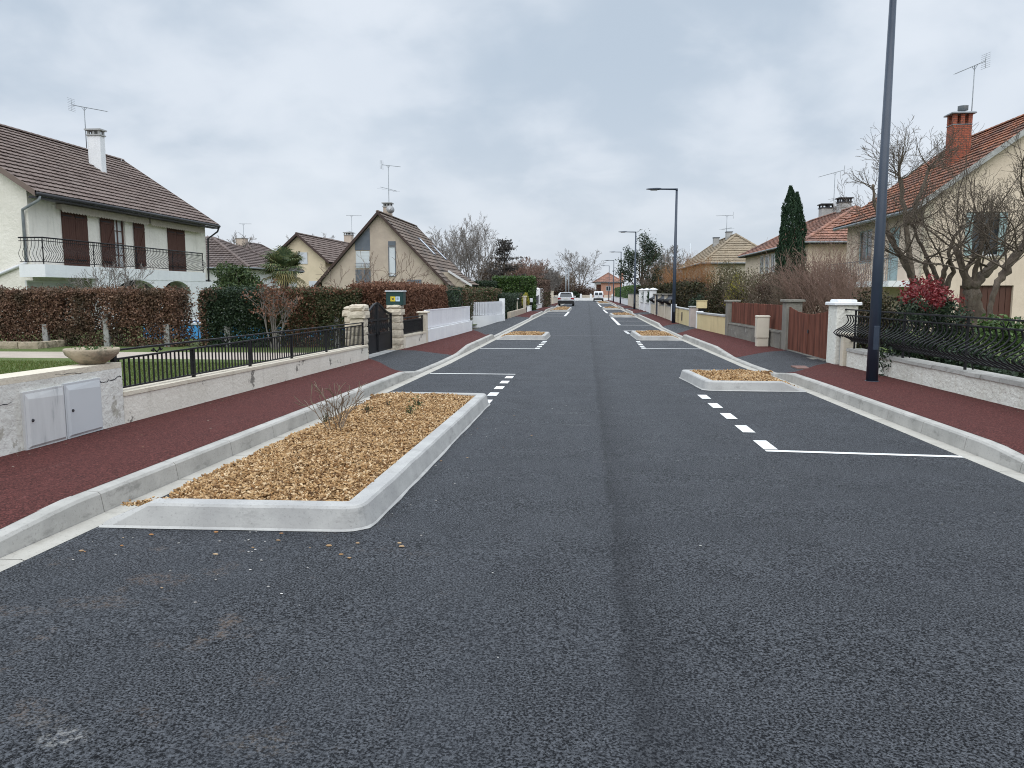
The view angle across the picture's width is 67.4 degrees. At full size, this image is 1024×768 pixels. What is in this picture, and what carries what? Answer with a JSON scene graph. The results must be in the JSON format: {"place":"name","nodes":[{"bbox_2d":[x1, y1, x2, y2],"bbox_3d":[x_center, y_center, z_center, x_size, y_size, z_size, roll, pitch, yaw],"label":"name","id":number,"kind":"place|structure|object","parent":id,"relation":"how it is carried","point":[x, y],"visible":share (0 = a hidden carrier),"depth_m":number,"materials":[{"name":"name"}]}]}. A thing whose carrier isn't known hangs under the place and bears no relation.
{"place":"outdoors","nodes":[
{"label":"outdoors","id":0,"kind":"place"},
{"bbox_2d":[0,97,230,332],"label":"white house","id":1,"kind":"structure","parent":0,"point":[68,210],"depth_m":33.85,"materials":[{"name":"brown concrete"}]},
{"bbox_2d":[25,280,72,299],"bbox_3d":[-18.395,-3.605,30.639,0.060,1.009,2.687,1,7,5],"label":"garage door","id":2,"kind":"structure","parent":1,"relation":"in","point":[29,283],"depth_m":30.45,"materials":[{"name":"white"}]},
{"bbox_2d":[114,219,124,267],"bbox_3d":[-18.066,-6.452,35.184,0.060,2.346,0.883,1,7,5],"label":"french window","id":3,"kind":"structure","parent":1,"relation":"in","point":[119,237],"depth_m":35.33,"materials":[{"name":"white glass"}]},
{"bbox_2d":[0,359,253,385],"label":"grass","id":4,"kind":"structure","parent":0,"point":[32,362],"depth_m":15.96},
{"bbox_2d":[0,351,304,359],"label":"path","id":5,"kind":"structure","parent":0,"point":[3,354],"depth_m":19.38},
{"bbox_2d":[0,310,475,385],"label":"lawn","id":6,"kind":"structure","parent":0,"point":[56,349],"depth_m":20.76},
{"bbox_2d":[0,339,66,348],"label":"raised bed","id":7,"kind":"object","parent":6,"relation":"on","point":[32,345],"visible":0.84,"depth_m":21.81,"materials":[{"name":"stone"}]},
{"bbox_2d":[0,284,194,346],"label":"beech hedge","id":8,"kind":"object","parent":6,"relation":"on","point":[21,319],"visible":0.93,"depth_m":22.63,"materials":[{"name":"brown plant"}]},
{"bbox_2d":[66,251,158,337],"bbox_3d":[-13.340,-2.787,25.355,2.961,3.123,2.304,3,7,21],"label":"bare shrub tree","id":9,"kind":"object","parent":6,"relation":"on","point":[126,280],"visible":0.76,"depth_m":25.12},
{"bbox_2d":[171,286,203,346],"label":"thin hedge","id":10,"kind":"object","parent":6,"relation":"on","point":[194,304],"visible":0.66,"depth_m":22.67,"materials":[{"name":"brown plant"}]},
{"bbox_2d":[195,283,277,347],"bbox_3d":[-8.072,-1.972,22.612,2.137,2.041,1.282,1,7,5],"label":"evergreen hedge","id":11,"kind":"object","parent":6,"relation":"on","point":[216,318],"visible":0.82,"depth_m":22.17,"materials":[{"name":"green plant"}]},
{"bbox_2d":[211,261,262,289],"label":"evergreen shrub","id":12,"kind":"object","parent":6,"relation":"on","point":[237,276],"visible":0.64,"depth_m":30.02,"materials":[{"name":"green plant"}]},
{"bbox_2d":[205,236,304,307],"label":"annex house","id":13,"kind":"structure","parent":6,"relation":"on","point":[221,250],"depth_m":53.77,"materials":[{"name":"brown tile"}]},
{"bbox_2d":[241,278,305,349],"bbox_3d":[-6.637,-1.922,21.370,1.585,2.040,1.148,2,7,19],"label":"copper leaved tree","id":14,"kind":"object","parent":6,"relation":"on","point":[273,292],"visible":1,"depth_m":21.28,"materials":[{"name":"brown plant"}]},
{"bbox_2d":[258,245,306,315],"bbox_3d":[-10.053,-4.194,33.904,2.533,3.812,2.336,1,7,5],"label":"palm tree","id":15,"kind":"object","parent":6,"relation":"on","point":[282,259],"visible":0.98,"depth_m":33.41,"materials":[{"name":"green plant"}]},
{"bbox_2d":[261,284,369,346],"bbox_3d":[-5.713,-1.944,22.616,3.226,1.996,1.423,1,7,5],"label":"mixed hedge","id":16,"kind":"object","parent":6,"relation":"on","point":[325,301],"visible":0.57,"depth_m":22.23,"materials":[{"name":"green plant"}]},
{"bbox_2d":[347,304,369,357],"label":"stone pillar","id":17,"kind":"structure","parent":6,"relation":"on","point":[358,313],"depth_m":17.89,"materials":[{"name":"yellow stone"}]},
{"bbox_2d":[313,161,478,311],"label":"steep gabled house","id":18,"kind":"structure","parent":6,"relation":"on","point":[384,235],"depth_m":52.84,"materials":[{"name":"paint"}]},
{"bbox_2d":[346,278,448,333],"bbox_3d":[-3.701,-2.598,27.095,1.936,2.226,9.986,1,7,5],"label":"beech hedge","id":19,"kind":"object","parent":6,"relation":"on","point":[423,296],"visible":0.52,"depth_m":25.10,"materials":[{"name":"brown plant"}]},
{"bbox_2d":[435,283,464,307],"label":"ivy hedge","id":20,"kind":"object","parent":6,"relation":"on","point":[452,292],"visible":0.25,"depth_m":32.86,"materials":[{"name":"green plant"}]},
{"bbox_2d":[448,286,483,323],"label":"mixed hedge","id":21,"kind":"object","parent":6,"relation":"on","point":[472,295],"visible":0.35,"depth_m":36.87,"materials":[{"name":"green plant"}]},
{"bbox_2d":[476,286,502,315],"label":"mixed hedge","id":22,"kind":"object","parent":6,"relation":"on","point":[490,293],"visible":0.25,"depth_m":43.37,"materials":[{"name":"green plant"}]},
{"bbox_2d":[0,303,557,528],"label":"pavement","id":23,"kind":"structure","parent":0,"point":[34,480],"depth_m":7.61,"materials":[{"name":"asphalt"}]},
{"bbox_2d":[369,306,555,370],"bbox_3d":[0.581,-4.368,49.559,1.608,0.224,69.900,1,7,6],"label":"driveway crossing","id":24,"kind":"object","parent":23,"relation":"on","point":[408,360],"visible":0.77,"depth_m":19.16,"materials":[{"name":"asphalt"}]},
{"bbox_2d":[386,305,404,349],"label":"stone pillar","id":25,"kind":"structure","parent":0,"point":[397,312],"depth_m":21.00,"materials":[{"name":"yellow stone"}]},
{"bbox_2d":[367,303,391,353],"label":"double gate","id":26,"kind":"structure","parent":25,"relation":"attached to","point":[379,340],"depth_m":19.75,"materials":[{"name":"black metal"}]},
{"bbox_2d":[385,291,406,304],"bbox_3d":[-3.189,-2.370,21.094,0.520,0.386,0.380,1,7,5],"label":"letterbox","id":27,"kind":"object","parent":25,"relation":"on","point":[395,297],"visible":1,"depth_m":20.94,"materials":[{"name":"green paint"}]},
{"bbox_2d":[0,301,1023,767],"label":"road","id":28,"kind":"structure","parent":0,"point":[826,609],"depth_m":3.77,"materials":[{"name":"asphalt"}]},
{"bbox_2d":[0,304,563,571],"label":"gutter","id":29,"kind":"object","parent":28,"relation":"on","point":[41,546],"visible":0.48,"depth_m":5.89,"materials":[{"name":"concrete"}]},
{"bbox_2d":[99,391,489,531],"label":"planter island","id":30,"kind":"structure","parent":28,"relation":"on","point":[296,481],"depth_m":5.91,"materials":[{"name":"gravel"}]},
{"bbox_2d":[294,381,365,429],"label":"bare planter shrub","id":31,"kind":"object","parent":30,"relation":"in","point":[338,410],"visible":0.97,"depth_m":7.86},
{"bbox_2d":[630,330,682,340],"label":"planter island","id":32,"kind":"structure","parent":28,"relation":"on","point":[655,335],"depth_m":27.39,"materials":[{"name":"concrete"}]},
{"bbox_2d":[679,368,805,391],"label":"planter island","id":33,"kind":"structure","parent":28,"relation":"on","point":[736,380],"depth_m":13.09,"materials":[{"name":"gravel"}]},
{"bbox_2d":[610,303,1023,481],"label":"gutter","id":34,"kind":"object","parent":28,"relation":"on","point":[1016,475],"visible":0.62,"depth_m":8.84,"materials":[{"name":"concrete"}]},
{"bbox_2d":[698,395,963,457],"bbox_3d":[3.648,0.438,9.819,1.847,0.050,4.780,1,7,5],"label":"road marking","id":35,"kind":"object","parent":28,"relation":"on","point":[764,444],"visible":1,"depth_m":7.81,"materials":[{"name":"white paint"}]},
{"bbox_2d":[0,0,1023,289],"label":"sky","id":36,"kind":"structure","parent":0,"point":[552,122],"materials":[{"name":"grey"}]},
{"bbox_2d":[496,331,549,339],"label":"planter island","id":37,"kind":"structure","parent":0,"point":[526,335],"depth_m":27.43,"materials":[{"name":"concrete"}]},
{"bbox_2d":[606,300,1023,454],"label":"pavement","id":38,"kind":"structure","parent":0,"point":[1000,423],"depth_m":10.85,"materials":[{"name":"asphalt"}]},
{"bbox_2d":[646,188,677,322],"bbox_3d":[7.281,-6.220,37.503,1.575,6.585,0.300,1,7,5],"label":"street lamp","id":39,"kind":"object","parent":38,"relation":"on","point":[674,267],"visible":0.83,"depth_m":37.37,"materials":[{"name":"grey metal"}]},
{"bbox_2d":[617,305,826,372],"bbox_3d":[9.353,-4.791,53.109,1.729,0.224,77.099,1,7,5],"label":"driveway crossing","id":40,"kind":"object","parent":38,"relation":"on","point":[780,361],"visible":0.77,"depth_m":18.30,"materials":[{"name":"asphalt"}]},
{"bbox_2d":[755,315,770,345],"bbox_3d":[7.259,-1.510,22.287,0.390,0.950,0.290,1,7,5],"label":"utility cabinet","id":41,"kind":"object","parent":38,"relation":"on","point":[762,323],"visible":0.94,"depth_m":22.16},
{"bbox_2d":[788,350,825,360],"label":"gate sill","id":42,"kind":"structure","parent":38,"relation":"on","point":[812,357],"depth_m":18.58,"materials":[{"name":"grey concrete"}]},
{"bbox_2d":[788,307,827,358],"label":"wooden gate","id":43,"kind":"structure","parent":42,"relation":"on","point":[807,333],"depth_m":18.86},
{"bbox_2d":[839,333,855,365],"bbox_3d":[7.080,-0.659,16.199,0.260,0.825,0.180,1,7,5],"label":"cream post","id":44,"kind":"object","parent":38,"relation":"on","point":[846,343],"visible":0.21,"depth_m":16.12,"materials":[{"name":"paint"}]},
{"bbox_2d":[865,0,896,381],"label":"street lamp","id":45,"kind":"object","parent":38,"relation":"on","point":[872,368],"visible":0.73,"depth_m":12.73,"materials":[{"name":"black metal"}]},
{"bbox_2d":[711,311,1023,362],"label":"lawn","id":46,"kind":"structure","parent":0,"point":[951,337],"depth_m":21.47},
{"bbox_2d":[644,243,690,282],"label":"bare tree","id":47,"kind":"object","parent":46,"relation":"on","point":[665,259],"visible":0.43,"depth_m":95.10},
{"bbox_2d":[653,251,710,286],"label":"orange willow","id":48,"kind":"object","parent":46,"relation":"on","point":[678,276],"visible":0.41,"depth_m":54.24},
{"bbox_2d":[680,249,734,292],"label":"orange willow","id":49,"kind":"object","parent":46,"relation":"on","point":[706,271],"visible":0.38,"depth_m":55.06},
{"bbox_2d":[678,212,757,304],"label":"tan hipped house","id":50,"kind":"structure","parent":46,"relation":"on","point":[734,246],"depth_m":68.25,"materials":[{"name":"beige concrete"}]},
{"bbox_2d":[701,277,744,314],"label":"bush","id":51,"kind":"object","parent":46,"relation":"on","point":[711,307],"visible":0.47,"depth_m":34.84,"materials":[{"name":"green plant"}]},
{"bbox_2d":[705,258,749,300],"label":"dense shrub","id":52,"kind":"object","parent":46,"relation":"on","point":[720,278],"visible":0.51,"depth_m":35.83,"materials":[{"name":"green plant"}]},
{"bbox_2d":[721,263,782,303],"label":"dense shrub","id":53,"kind":"object","parent":46,"relation":"on","point":[748,283],"visible":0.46,"depth_m":29.93,"materials":[{"name":"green plant"}]},
{"bbox_2d":[731,268,801,304],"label":"twig shrub","id":54,"kind":"object","parent":46,"relation":"on","point":[755,301],"visible":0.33,"depth_m":28.92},
{"bbox_2d":[749,268,816,310],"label":"twig shrub","id":55,"kind":"object","parent":46,"relation":"on","point":[782,294],"visible":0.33,"depth_m":26.92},
{"bbox_2d":[749,264,817,303],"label":"dense shrub","id":56,"kind":"object","parent":46,"relation":"on","point":[765,285],"visible":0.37,"depth_m":28.29,"materials":[{"name":"brown plant"}]},
{"bbox_2d":[773,185,806,289],"bbox_3d":[12.505,-5.687,34.541,1.530,6.395,1.552,1,7,5],"label":"cypress tree","id":57,"kind":"object","parent":46,"relation":"on","point":[792,206],"visible":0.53,"depth_m":34.09,"materials":[{"name":"green plant"}]},
{"bbox_2d":[738,166,859,312],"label":"red hipped house","id":58,"kind":"structure","parent":46,"relation":"on","point":[825,220],"depth_m":49.79,"materials":[{"name":"paint"}]},
{"bbox_2d":[759,237,849,313],"bbox_3d":[9.837,-3.156,25.805,3.292,3.532,2.693,1,7,5],"label":"twig shrub","id":59,"kind":"object","parent":46,"relation":"on","point":[793,292],"visible":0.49,"depth_m":25.80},
{"bbox_2d":[771,227,887,315],"bbox_3d":[9.855,-3.172,24.047,3.397,3.983,3.264,5,8,35],"label":"twig shrub","id":60,"kind":"object","parent":46,"relation":"on","point":[827,280],"visible":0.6,"depth_m":23.84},
{"bbox_2d":[796,252,896,324],"bbox_3d":[9.911,-2.420,22.608,2.973,2.835,2.154,3,8,27],"label":"twig shrub","id":61,"kind":"object","parent":46,"relation":"on","point":[849,291],"visible":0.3,"depth_m":22.48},
{"bbox_2d":[810,223,900,301],"bbox_3d":[11.755,-3.614,27.241,3.408,4.096,3.681,-2,7,-18],"label":"twig shrub","id":62,"kind":"object","parent":46,"relation":"on","point":[852,260],"visible":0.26,"depth_m":26.88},
{"bbox_2d":[852,285,906,348],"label":"clipped dome","id":63,"kind":"structure","parent":46,"relation":"on","point":[865,303],"depth_m":19.32,"materials":[{"name":"green plant"}]},
{"bbox_2d":[845,116,972,305],"bbox_3d":[12.428,-5.211,24.436,4.036,6.376,2.264,1,7,5],"label":"pollarded tree","id":64,"kind":"object","parent":46,"relation":"on","point":[897,174],"visible":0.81,"depth_m":24.22,"materials":[{"name":"brown plant"}]},
{"bbox_2d":[828,124,1023,321],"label":"pollarded tree","id":65,"kind":"object","parent":46,"relation":"on","point":[947,281],"visible":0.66,"depth_m":16.61,"materials":[{"name":"brown plant"}]},
{"bbox_2d":[879,273,987,375],"bbox_3d":[7.569,-0.994,13.886,1.779,2.011,1.398,5,8,36],"label":"photinia shrub","id":66,"kind":"object","parent":46,"relation":"on","point":[936,304],"visible":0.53,"depth_m":13.70,"materials":[{"name":"red plant"}]},
{"bbox_2d":[853,137,1023,338],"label":"pollarded tree","id":67,"kind":"object","parent":46,"relation":"on","point":[971,292],"visible":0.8,"depth_m":15.55,"materials":[{"name":"brown plant"}]},
{"bbox_2d":[934,344,1008,371],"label":"shrub","id":68,"kind":"object","parent":46,"relation":"on","point":[975,366],"visible":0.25,"depth_m":12.81,"materials":[{"name":"green plant"}]},
{"bbox_2d":[946,313,1023,363],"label":"laurel shrub","id":69,"kind":"object","parent":46,"relation":"on","point":[1014,325],"visible":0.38,"depth_m":13.22,"materials":[{"name":"green plant"}]},
{"bbox_2d":[987,355,1023,377],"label":"shrub","id":70,"kind":"object","parent":46,"relation":"on","point":[1011,373],"visible":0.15,"depth_m":11.36,"materials":[{"name":"green plant"}]},
{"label":"grass","id":71,"kind":"object","parent":46,"relation":"on","visible":0},
{"bbox_2d":[918,118,1023,321],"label":"pollarded tree","id":72,"kind":"object","parent":71,"relation":"on","point":[1016,254],"visible":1,"depth_m":14.71,"materials":[{"name":"brown plant"}]},
{"bbox_2d":[833,52,1023,330],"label":"beige house","id":73,"kind":"structure","parent":0,"point":[1009,299],"depth_m":30.29,"materials":[{"name":"paint"}]},
{"bbox_2d":[859,229,872,263],"bbox_3d":[16.871,-6.513,36.493,0.060,1.576,1.889,1,7,5],"label":"window","id":74,"kind":"structure","parent":73,"relation":"in","point":[867,250],"depth_m":36.70,"materials":[{"name":"glass"}]},
{"bbox_2d":[888,227,899,280],"bbox_3d":[16.511,-5.606,33.115,0.050,2.297,1.259,1,7,5],"label":"balcony door","id":75,"kind":"structure","parent":73,"relation":"in","point":[894,272],"depth_m":33.18,"materials":[{"name":"blue paint"}]},
{"bbox_2d":[959,286,1011,326],"bbox_3d":[18.625,-2.948,30.352,1.979,1.837,0.040,1,7,5],"label":"garage door","id":76,"kind":"structure","parent":73,"relation":"in","point":[1002,302],"depth_m":30.25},
{"bbox_3d":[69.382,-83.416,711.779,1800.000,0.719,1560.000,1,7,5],"label":"ground","id":77,"kind":"structure","parent":0,"visible":0},
{"bbox_2d":[0,362,124,456],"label":"garden wall","id":78,"kind":"structure","parent":77,"relation":"on","point":[15,384],"depth_m":7.34,"materials":[{"name":"paint"}]},
{"bbox_2d":[20,385,66,449],"bbox_3d":[-4.415,0.311,7.241,0.086,0.536,0.545,1,7,5],"label":"meter cupboard","id":79,"kind":"object","parent":78,"relation":"attached to","point":[43,417],"visible":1,"depth_m":7.19,"materials":[{"name":"plastic"}]},
{"bbox_2d":[62,378,102,438],"bbox_3d":[-4.361,0.239,7.799,0.086,0.548,0.562,1,7,5],"label":"meter cupboard","id":80,"kind":"object","parent":78,"relation":"attached to","point":[83,406],"visible":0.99,"depth_m":7.76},
{"bbox_2d":[62,345,119,364],"bbox_3d":[-4.489,-0.315,8.211,0.544,0.202,0.544,1,7,5],"label":"stone planter bowl","id":81,"kind":"object","parent":78,"relation":"on","point":[86,355],"visible":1,"depth_m":8.06,"materials":[{"name":"beige stone"}]},
{"bbox_2d":[123,345,367,422],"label":"dwarf wall","id":82,"kind":"structure","parent":77,"relation":"on","point":[149,400],"depth_m":10.85,"materials":[{"name":"beige concrete"}]},
{"bbox_2d":[110,322,363,387],"bbox_3d":[-3.936,-0.633,13.169,0.050,0.610,9.483,1,7,6],"label":"garden railing","id":83,"kind":"object","parent":82,"relation":"on","point":[326,347],"visible":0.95,"depth_m":11.49,"materials":[{"name":"black metal"}]},
{"bbox_2d":[235,225,272,254],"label":"hipped house","id":84,"kind":"structure","parent":77,"relation":"on","point":[261,249],"depth_m":76.97,"materials":[{"name":"brown tile"}]},
{"bbox_2d":[0,304,561,559],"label":"kerb","id":85,"kind":"structure","parent":77,"relation":"on","point":[54,518],"depth_m":6.25,"materials":[{"name":"concrete"}]},
{"bbox_2d":[275,232,345,286],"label":"yellow house","id":86,"kind":"structure","parent":77,"relation":"on","point":[319,251],"depth_m":64.66,"materials":[{"name":"paint"}]},
{"bbox_2d":[403,331,425,347],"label":"dwarf wall","id":87,"kind":"structure","parent":77,"relation":"on","point":[414,339],"depth_m":22.38,"materials":[{"name":"beige concrete"}]},
{"bbox_2d":[402,315,422,333],"bbox_3d":[-2.907,-1.737,22.523,0.047,0.500,2.332,1,7,8],"label":"fence panel","id":88,"kind":"object","parent":87,"relation":"on","point":[412,325],"visible":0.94,"depth_m":22.48,"materials":[{"name":"black metal"}]},
{"bbox_2d":[428,321,471,341],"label":"white wall","id":89,"kind":"structure","parent":77,"relation":"on","point":[442,331],"depth_m":26.80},
{"bbox_2d":[424,306,469,327],"bbox_3d":[-2.217,-2.443,27.516,0.068,0.570,7.226,1,7,8],"label":"board fence","id":90,"kind":"object","parent":89,"relation":"on","point":[441,317],"visible":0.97,"depth_m":27.01,"materials":[{"name":"grey plastic"}]},
{"bbox_2d":[426,226,477,276],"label":"bare tree","id":91,"kind":"object","parent":77,"relation":"on","point":[437,238],"visible":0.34,"depth_m":91.05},
{"bbox_2d":[443,213,514,280],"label":"bare tree","id":92,"kind":"object","parent":77,"relation":"on","point":[473,241],"visible":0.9,"depth_m":82.82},
{"bbox_2d":[471,314,502,327],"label":"curved wall","id":93,"kind":"structure","parent":77,"relation":"on","point":[481,320],"depth_m":37.91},
{"bbox_2d":[469,301,501,314],"bbox_3d":[-1.332,-3.806,38.528,0.682,0.667,3.767,4,8,33],"label":"picket fence","id":94,"kind":"object","parent":93,"relation":"on","point":[487,308],"visible":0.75,"depth_m":38.12,"materials":[{"name":"white plastic"}]},
{"bbox_2d":[471,255,518,287],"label":"bare tree","id":95,"kind":"object","parent":77,"relation":"on","point":[486,275],"visible":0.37,"depth_m":87.11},
{"bbox_2d":[482,238,526,282],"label":"dark conifer","id":96,"kind":"object","parent":77,"relation":"on","point":[503,249],"visible":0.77,"depth_m":79.14,"materials":[{"name":"green plant"}]},
{"bbox_2d":[490,292,522,318],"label":"clipped hedge","id":97,"kind":"object","parent":77,"relation":"on","point":[511,300],"visible":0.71,"depth_m":47.52,"materials":[{"name":"green plant"}]},
{"bbox_2d":[492,274,537,309],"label":"laurel hedge","id":98,"kind":"object","parent":77,"relation":"on","point":[528,285],"visible":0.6,"depth_m":60.91,"materials":[{"name":"green plant"}]},
{"bbox_2d":[509,257,549,277],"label":"bare tree","id":99,"kind":"object","parent":77,"relation":"on","point":[537,269],"visible":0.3,"depth_m":98.56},
{"bbox_2d":[522,278,550,306],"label":"brown hedge","id":100,"kind":"object","parent":77,"relation":"on","point":[545,285],"visible":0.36,"depth_m":74.83,"materials":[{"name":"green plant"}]},
{"bbox_2d":[550,250,605,287],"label":"bare tree","id":101,"kind":"object","parent":77,"relation":"on","point":[580,267],"visible":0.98,"depth_m":182.10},
{"bbox_2d":[593,272,624,297],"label":"salmon house","id":102,"kind":"structure","parent":77,"relation":"on","point":[603,283],"depth_m":187.24,"materials":[{"name":"pink ceramic"}]},
{"bbox_2d":[613,229,666,289],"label":"magnolia tree","id":103,"kind":"object","parent":77,"relation":"on","point":[650,257],"visible":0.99,"depth_m":74.06,"materials":[{"name":"green plant"}]},
{"bbox_2d":[636,280,705,307],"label":"yew hedge","id":104,"kind":"object","parent":77,"relation":"on","point":[683,290],"visible":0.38,"depth_m":42.09,"materials":[{"name":"green plant"}]},
{"bbox_2d":[697,312,724,334],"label":"yellow wall","id":105,"kind":"structure","parent":77,"relation":"on","point":[712,322],"depth_m":30.14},
{"bbox_2d":[728,323,781,348],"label":"concrete wall","id":106,"kind":"structure","parent":77,"relation":"on","point":[742,331],"depth_m":24.62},
{"bbox_2d":[731,302,782,329],"bbox_3d":[7.739,-2.206,24.378,0.095,0.712,6.365,0,7,3],"label":"plank fence","id":107,"kind":"object","parent":106,"relation":"on","point":[744,313],"visible":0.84,"depth_m":24.36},
{"bbox_2d":[780,299,805,349],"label":"concrete pillar","id":108,"kind":"structure","parent":77,"relation":"on","point":[796,304],"depth_m":20.79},
{"bbox_2d":[605,300,1023,473],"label":"kerb","id":109,"kind":"structure","parent":77,"relation":"on","point":[994,452],"depth_m":9.24,"materials":[{"name":"concrete"}]},
{"bbox_2d":[825,299,861,363],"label":"white pillar","id":110,"kind":"structure","parent":77,"relation":"on","point":[837,314],"depth_m":16.54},
{"bbox_2d":[846,348,1023,409],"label":"roughcast wall","id":111,"kind":"structure","parent":77,"relation":"on","point":[1003,389],"depth_m":11.58,"materials":[{"name":"concrete"}]},
{"bbox_2d":[833,309,1023,372],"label":"curved railing","id":112,"kind":"object","parent":111,"relation":"on","point":[855,338],"visible":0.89,"depth_m":11.77,"materials":[{"name":"black metal"}]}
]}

